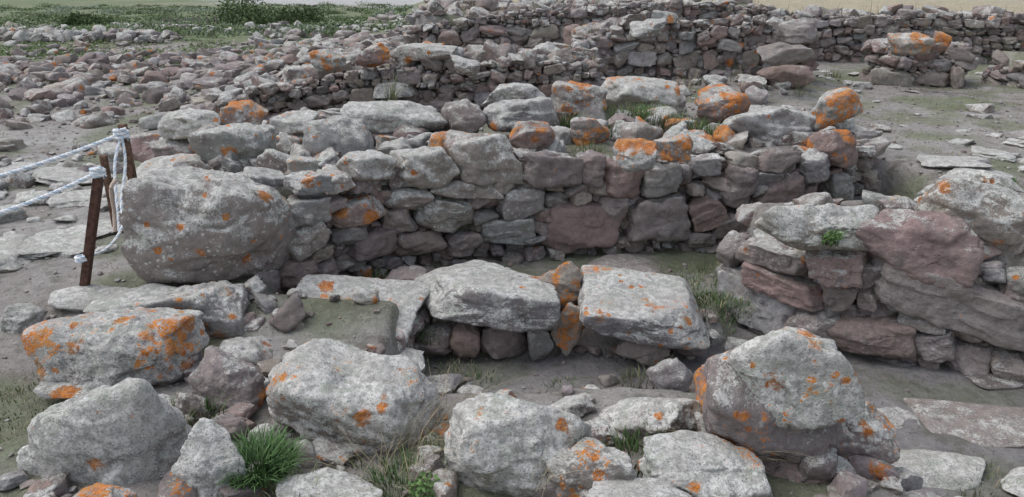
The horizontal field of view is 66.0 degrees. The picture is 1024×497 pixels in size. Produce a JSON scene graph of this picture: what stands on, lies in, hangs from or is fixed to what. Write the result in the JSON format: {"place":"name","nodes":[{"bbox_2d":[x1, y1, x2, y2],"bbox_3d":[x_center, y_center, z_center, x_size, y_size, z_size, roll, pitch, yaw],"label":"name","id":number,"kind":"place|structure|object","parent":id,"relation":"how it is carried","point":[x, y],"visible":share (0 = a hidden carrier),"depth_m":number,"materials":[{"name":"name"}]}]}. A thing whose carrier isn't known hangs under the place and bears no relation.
{"place":"outdoors","nodes":[
{"label":"outdoors","id":0,"kind":"place"},
{"bbox_2d":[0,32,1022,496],"bbox_3d":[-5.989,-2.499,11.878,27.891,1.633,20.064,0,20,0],"label":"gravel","id":1,"kind":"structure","parent":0,"point":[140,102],"depth_m":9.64,"materials":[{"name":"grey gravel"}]},
{"bbox_2d":[0,0,1023,496],"bbox_3d":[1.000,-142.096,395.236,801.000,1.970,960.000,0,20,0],"label":"ground","id":2,"kind":"structure","parent":0,"point":[896,176],"depth_m":5.37,"materials":[{"name":"grey soil"}]},
{"bbox_2d":[56,11,120,26],"bbox_3d":[-16.080,-8.639,29.960,2.261,0.856,1.655,-8,21,-20],"label":"bush","id":3,"kind":"object","parent":2,"relation":"on","point":[75,19],"visible":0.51,"depth_m":29.52,"materials":[{"name":"green plant"}]},
{"bbox_2d":[47,284,130,311],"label":"stone slab","id":4,"kind":"structure","parent":2,"relation":"on","point":[77,298],"depth_m":4.91,"materials":[{"name":"grey stone"}]},
{"bbox_2d":[79,177,103,285],"bbox_3d":[-2.647,-0.047,4.947,0.324,0.917,0.048,1,20,2],"label":"iron post","id":5,"kind":"object","parent":2,"relation":"on","point":[92,226],"visible":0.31,"depth_m":4.90,"materials":[{"name":"brown metal"}]},
{"bbox_2d":[0,127,130,262],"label":"rope barrier","id":6,"kind":"object","parent":5,"relation":"attached to","point":[119,135],"visible":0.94,"depth_m":5.49,"materials":[{"name":"white fabric"}]},
{"bbox_2d":[16,377,191,485],"bbox_3d":[-1.800,0.918,3.584,0.674,0.877,0.572,11,23,27],"label":"boulder","id":7,"kind":"object","parent":2,"relation":"on","point":[128,430],"visible":0.73,"depth_m":3.36,"materials":[{"name":"stone"}]},
{"bbox_2d":[21,307,209,387],"bbox_3d":[-2.151,0.550,4.349,0.873,0.420,0.547,0,20,0],"label":"boulder","id":8,"kind":"object","parent":2,"relation":"on","point":[160,346],"visible":0.88,"depth_m":4.16,"materials":[{"name":"stone"}]},
{"bbox_2d":[99,123,136,226],"bbox_3d":[-2.996,-0.480,6.042,0.334,0.970,0.076,7,21,18],"label":"wooden post","id":9,"kind":"object","parent":2,"relation":"on","point":[130,171],"visible":0.46,"depth_m":5.98,"materials":[{"name":"brown wood"}]},
{"bbox_2d":[0,21,300,43],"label":"rubble bank","id":10,"kind":"structure","parent":2,"relation":"on","point":[42,32],"depth_m":19.98,"materials":[{"name":"stone"}]},
{"bbox_2d":[138,280,249,338],"bbox_3d":[-1.889,0.398,4.826,0.582,0.397,0.467,0,20,0],"label":"boulder","id":11,"kind":"object","parent":2,"relation":"on","point":[222,306],"visible":0.6,"depth_m":4.67,"materials":[{"name":"stone"}]},
{"bbox_2d":[0,1,413,38],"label":"shrubland","id":12,"kind":"structure","parent":2,"relation":"on","point":[149,17],"depth_m":35.22,"materials":[{"name":"green plant"}]},
{"bbox_2d":[119,166,296,283],"bbox_3d":[-2.023,-0.136,5.281,1.079,0.841,0.859,0,20,0],"label":"boulder","id":13,"kind":"object","parent":2,"relation":"on","point":[186,225],"visible":0.93,"depth_m":4.97,"materials":[{"name":"stone"}]},
{"bbox_2d":[171,417,248,496],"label":"boulder","id":14,"kind":"object","parent":2,"relation":"on","point":[209,449],"visible":0.77,"depth_m":3.28,"materials":[{"name":"stone"}]},
{"bbox_2d":[0,3,425,215],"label":"rubble","id":15,"kind":"object","parent":2,"relation":"on","point":[200,69],"visible":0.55,"depth_m":13.80,"materials":[{"name":"stone"}]},
{"bbox_2d":[188,345,266,416],"bbox_3d":[-1.461,0.738,4.056,0.366,0.434,0.285,0,20,0],"label":"boulder","id":16,"kind":"object","parent":2,"relation":"on","point":[217,373],"visible":0.65,"depth_m":3.97,"materials":[{"name":"stone"}]},
{"bbox_2d":[202,0,284,26],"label":"bush","id":17,"kind":"object","parent":2,"relation":"on","point":[254,16],"visible":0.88,"depth_m":32.87,"materials":[{"name":"green plant"}]},
{"bbox_2d":[271,4,326,24],"bbox_3d":[-9.340,-10.222,34.499,2.622,0.980,1.991,0,20,0],"label":"bush","id":18,"kind":"object","parent":2,"relation":"on","point":[293,16],"visible":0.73,"depth_m":34.30,"materials":[{"name":"green plant"}]},
{"bbox_2d":[275,467,382,496],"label":"boulder","id":19,"kind":"object","parent":2,"relation":"on","point":[287,488],"visible":0.96,"depth_m":3.29,"materials":[{"name":"stone"}]},
{"bbox_2d":[266,338,440,451],"bbox_3d":[-0.790,0.746,3.847,0.876,0.504,0.560,0,20,0],"label":"boulder","id":20,"kind":"object","parent":2,"relation":"on","point":[317,384],"visible":0.91,"depth_m":3.69,"materials":[{"name":"stone"}]},
{"bbox_2d":[179,39,607,124],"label":"stone wall","id":21,"kind":"structure","parent":2,"relation":"on","point":[324,68],"depth_m":9.53,"materials":[{"name":"grey stone"}]},
{"bbox_2d":[0,37,843,496],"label":"plants","id":22,"kind":"object","parent":2,"relation":"on","point":[422,485],"visible":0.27,"depth_m":18.09,"materials":[{"name":"green plant"}]},
{"bbox_2d":[0,275,940,496],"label":"collapsed stone wall","id":23,"kind":"structure","parent":2,"relation":"on","point":[844,477],"depth_m":3.66,"materials":[{"name":"grey stone"}]},
{"bbox_2d":[73,483,136,496],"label":"boulder","id":24,"kind":"object","parent":23,"relation":"on","point":[100,490],"visible":1,"depth_m":3.04,"materials":[{"name":"stone"}]},
{"bbox_2d":[204,419,313,493],"bbox_3d":[-1.084,0.899,3.373,0.539,0.123,0.505,13,24,31],"label":"grass tuft","id":25,"kind":"object","parent":23,"relation":"on","point":[276,451],"visible":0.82,"depth_m":3.41,"materials":[{"name":"green plant"}]},
{"bbox_2d":[587,477,691,496],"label":"boulder","id":26,"kind":"object","parent":23,"relation":"on","point":[645,487],"visible":0.93,"depth_m":3.11,"materials":[{"name":"stone"}]},
{"bbox_2d":[219,254,747,395],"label":"stone wall","id":27,"kind":"structure","parent":2,"relation":"on","point":[646,313],"depth_m":5.18,"materials":[{"name":"grey stone"}]},
{"bbox_2d":[130,76,890,293],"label":"stone wall","id":28,"kind":"structure","parent":2,"relation":"on","point":[449,171],"depth_m":6.37,"materials":[{"name":"grey stone"}]},
{"bbox_2d":[0,16,1023,277],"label":"loose stones","id":29,"kind":"object","parent":2,"relation":"on","point":[16,250],"visible":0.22,"depth_m":7.02,"materials":[{"name":"grey stone"}]},
{"bbox_2d":[443,392,591,496],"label":"boulder","id":30,"kind":"object","parent":2,"relation":"on","point":[509,436],"visible":0.81,"depth_m":3.27,"materials":[{"name":"stone"}]},
{"bbox_2d":[403,0,775,52],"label":"stone wall","id":31,"kind":"structure","parent":2,"relation":"on","point":[548,22],"depth_m":12.76,"materials":[{"name":"grey stone"}]},
{"bbox_2d":[545,437,636,496],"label":"boulder","id":32,"kind":"object","parent":2,"relation":"on","point":[587,456],"visible":0.67,"depth_m":3.21,"materials":[{"name":"stone"}]},
{"bbox_2d":[599,397,700,443],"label":"boulder","id":33,"kind":"object","parent":2,"relation":"on","point":[640,412],"visible":0.7,"depth_m":3.67,"materials":[{"name":"stone"}]},
{"bbox_2d":[360,0,1021,96],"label":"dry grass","id":34,"kind":"structure","parent":2,"relation":"on","point":[689,85],"depth_m":12.78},
{"bbox_2d":[563,10,819,87],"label":"stone wall","id":35,"kind":"structure","parent":2,"relation":"on","point":[636,43],"depth_m":10.84,"materials":[{"name":"grey stone"}]},
{"bbox_2d":[637,430,772,496],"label":"boulder","id":36,"kind":"object","parent":2,"relation":"on","point":[699,474],"visible":0.91,"depth_m":3.25,"materials":[{"name":"stone"}]},
{"bbox_2d":[693,347,843,462],"bbox_3d":[1.211,0.687,3.644,0.725,0.574,0.634,0,20,0],"label":"boulder","id":37,"kind":"object","parent":2,"relation":"on","point":[736,413],"visible":0.42,"depth_m":3.42,"materials":[{"name":"stone"}]},
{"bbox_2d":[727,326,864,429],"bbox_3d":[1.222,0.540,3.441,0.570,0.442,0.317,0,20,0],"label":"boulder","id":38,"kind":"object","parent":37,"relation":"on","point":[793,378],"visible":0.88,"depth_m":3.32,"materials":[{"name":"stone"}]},
{"bbox_2d":[759,455,827,483],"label":"boulder","id":39,"kind":"object","parent":2,"relation":"on","point":[782,467],"visible":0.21,"depth_m":3.51,"materials":[{"name":"stone"}]},
{"bbox_2d":[836,401,899,463],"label":"boulder","id":40,"kind":"object","parent":2,"relation":"on","point":[870,431],"visible":0.34,"depth_m":3.60,"materials":[{"name":"stone"}]},
{"bbox_2d":[715,170,1023,381],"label":"stone wall","id":41,"kind":"structure","parent":2,"relation":"on","point":[901,281],"depth_m":4.99,"materials":[{"name":"grey stone"}]},
{"bbox_2d":[771,3,1023,63],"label":"stone wall","id":42,"kind":"structure","parent":2,"relation":"on","point":[959,26],"depth_m":13.98,"materials":[{"name":"grey stone"}]},
{"bbox_2d":[857,30,978,88],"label":"stone wall","id":43,"kind":"structure","parent":2,"relation":"on","point":[940,59],"depth_m":11.38,"materials":[{"name":"grey stone"}]},
{"bbox_2d":[876,372,1023,496],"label":"paving stones","id":44,"kind":"object","parent":2,"relation":"on","point":[984,425],"visible":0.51,"depth_m":4.42,"materials":[{"name":"grey stone"}]},
{"bbox_2d":[981,50,1023,88],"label":"stone wall","id":45,"kind":"structure","parent":2,"relation":"on","point":[1000,72],"depth_m":11.51,"materials":[{"name":"grey stone"}]},
{"bbox_2d":[0,65,1023,496],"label":"wild grass","id":46,"kind":"structure","parent":0,"point":[402,479],"depth_m":4.16,"materials":[{"name":"green plant"}]}
]}

